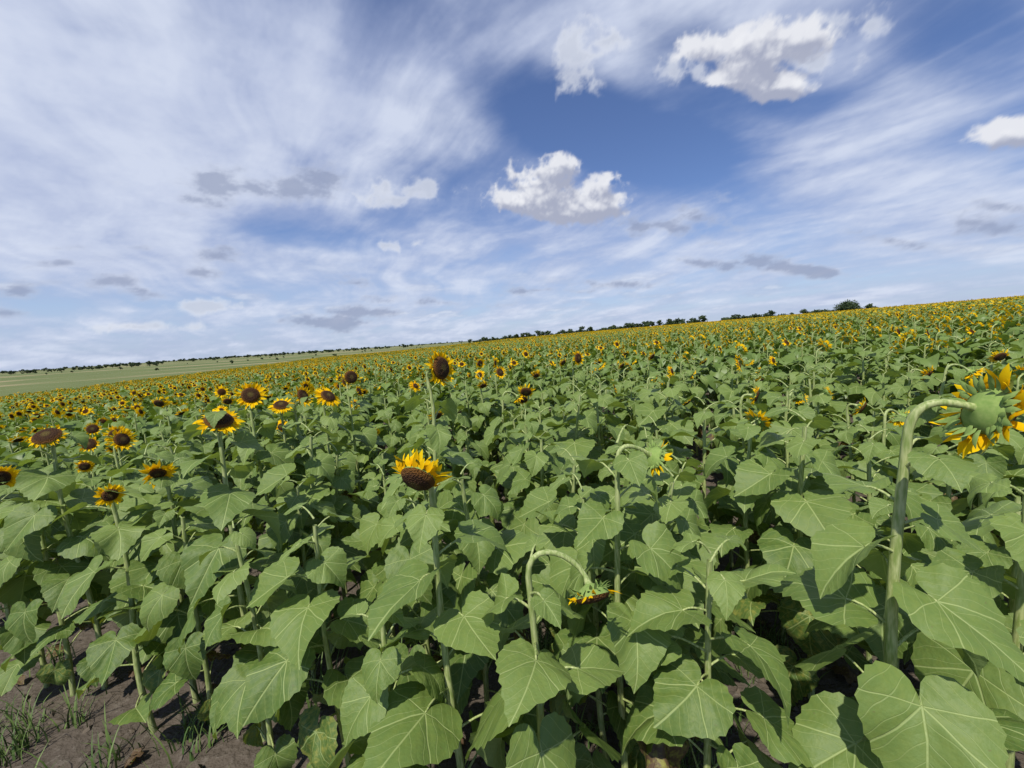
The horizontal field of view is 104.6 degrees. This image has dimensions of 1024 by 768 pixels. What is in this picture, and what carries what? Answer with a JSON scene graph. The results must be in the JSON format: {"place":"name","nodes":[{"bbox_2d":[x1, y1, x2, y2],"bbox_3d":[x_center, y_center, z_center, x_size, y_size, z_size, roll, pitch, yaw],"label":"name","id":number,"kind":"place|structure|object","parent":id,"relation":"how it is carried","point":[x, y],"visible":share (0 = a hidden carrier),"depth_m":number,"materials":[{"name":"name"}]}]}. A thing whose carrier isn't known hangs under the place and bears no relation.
{"place":"outdoors","nodes":[
{"label":"outdoors","id":0,"kind":"place"},
{"bbox_2d":[0,0,1023,371],"bbox_3d":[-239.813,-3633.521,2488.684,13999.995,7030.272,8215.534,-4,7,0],"label":"sky","id":1,"kind":"structure","parent":0,"point":[196,178],"depth_m":5160.10,"materials":[{"name":"blue"}]},
{"bbox_2d":[0,295,1023,767],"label":"sunflower field","id":2,"kind":"structure","parent":0,"point":[902,361],"depth_m":2.25,"materials":[{"name":"green plant"}]},
{"bbox_2d":[0,338,1023,767],"bbox_3d":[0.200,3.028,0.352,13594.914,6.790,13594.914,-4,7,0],"label":"ground","id":3,"kind":"structure","parent":0,"point":[70,742],"depth_m":2.25,"materials":[{"name":"brown soil"}]},
{"bbox_2d":[0,426,142,689],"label":"sunflower plant","id":4,"kind":"object","parent":3,"relation":"on","point":[23,520],"visible":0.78,"depth_m":2.22,"materials":[{"name":"green plant"}]},
{"bbox_2d":[52,472,182,733],"bbox_3d":[-1.936,1.185,2.013,0.481,1.456,0.538,-8,8,-30],"label":"sunflower plant","id":5,"kind":"object","parent":3,"relation":"on","point":[107,653],"visible":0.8,"depth_m":1.92,"materials":[{"name":"green plant"}]},
{"bbox_2d":[177,409,306,741],"bbox_3d":[-1.359,0.994,1.942,0.592,1.765,0.493,1,8,38],"label":"sunflower plant","id":6,"kind":"object","parent":3,"relation":"on","point":[221,506],"visible":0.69,"depth_m":1.78,"materials":[{"name":"green plant"}]},
{"bbox_2d":[260,397,308,567],"bbox_3d":[-1.837,0.931,3.336,0.440,1.655,0.483,-7,7,-27],"label":"sunflower plant","id":7,"kind":"object","parent":3,"relation":"on","point":[278,406],"visible":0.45,"depth_m":3.21,"materials":[{"name":"green plant"}]},
{"bbox_2d":[300,386,361,592],"bbox_3d":[-1.371,0.875,3.117,0.471,1.744,0.563,-4,7,0],"label":"sunflower plant","id":8,"kind":"object","parent":3,"relation":"on","point":[326,396],"visible":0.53,"depth_m":3.03,"materials":[{"name":"green plant"}]},
{"bbox_2d":[328,369,380,512],"bbox_3d":[-1.399,0.782,3.540,0.473,1.838,0.533,-4,7,0],"label":"sunflower plant","id":9,"kind":"object","parent":3,"relation":"on","point":[367,436],"visible":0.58,"depth_m":3.50,"materials":[{"name":"green plant"}]},
{"bbox_2d":[0,562,830,767],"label":"weeds","id":10,"kind":"object","parent":3,"relation":"on","point":[22,737],"visible":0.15,"depth_m":2.08,"materials":[{"name":"green plant"}]},
{"bbox_2d":[15,522,856,767],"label":"fallen leaves","id":11,"kind":"object","parent":3,"relation":"on","point":[849,675],"visible":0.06,"depth_m":2.17,"materials":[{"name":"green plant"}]},
{"bbox_2d":[381,347,491,680],"bbox_3d":[-0.380,0.811,2.013,0.571,1.980,0.609,-4,7,0],"label":"sunflower plant","id":12,"kind":"object","parent":3,"relation":"on","point":[440,370],"visible":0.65,"depth_m":1.95,"materials":[{"name":"green plant"}]},
{"bbox_2d":[363,449,536,767],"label":"sunflower plant","id":13,"kind":"object","parent":3,"relation":"on","point":[412,728],"visible":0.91,"depth_m":1.15,"materials":[{"name":"green plant"}]},
{"bbox_2d":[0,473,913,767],"bbox_3d":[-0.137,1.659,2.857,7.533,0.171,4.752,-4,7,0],"label":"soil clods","id":14,"kind":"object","parent":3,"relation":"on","point":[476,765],"visible":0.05,"depth_m":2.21,"materials":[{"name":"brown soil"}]},
{"bbox_2d":[0,301,944,374],"bbox_3d":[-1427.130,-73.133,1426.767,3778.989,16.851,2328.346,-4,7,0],"label":"distant tree line","id":15,"kind":"object","parent":3,"relation":"on","point":[702,318],"visible":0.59,"depth_m":313.41,"materials":[{"name":"green plant"}]},
{"bbox_2d":[465,534,624,767],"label":"sunflower plant","id":16,"kind":"object","parent":3,"relation":"on","point":[532,675],"visible":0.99,"depth_m":1.10,"materials":[{"name":"green plant"}]},
{"bbox_2d":[553,351,592,476],"bbox_3d":[0.766,0.507,4.665,0.555,1.810,0.468,-1,7,19],"label":"sunflower plant","id":17,"kind":"object","parent":3,"relation":"on","point":[577,357],"visible":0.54,"depth_m":4.55,"materials":[{"name":"green plant"}]},
{"bbox_2d":[555,424,698,767],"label":"sunflower plant","id":18,"kind":"object","parent":3,"relation":"on","point":[640,655],"visible":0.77,"depth_m":1.34,"materials":[{"name":"green plant"}]},
{"bbox_2d":[703,409,784,671],"bbox_3d":[1.274,0.902,2.138,0.519,1.550,0.515,-6,7,-22],"label":"sunflower plant","id":19,"kind":"object","parent":3,"relation":"on","point":[748,609],"visible":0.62,"depth_m":2.08,"materials":[{"name":"green plant"}]},
{"bbox_2d":[833,299,861,310],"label":"oak tree","id":20,"kind":"object","parent":3,"relation":"on","point":[849,305],"visible":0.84,"depth_m":269.14,"materials":[{"name":"green plant"}]},
{"bbox_2d":[769,363,1023,767],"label":"sunflower plant","id":21,"kind":"object","parent":3,"relation":"on","point":[890,720],"visible":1,"depth_m":1.01,"materials":[{"name":"green plant"}]}
]}

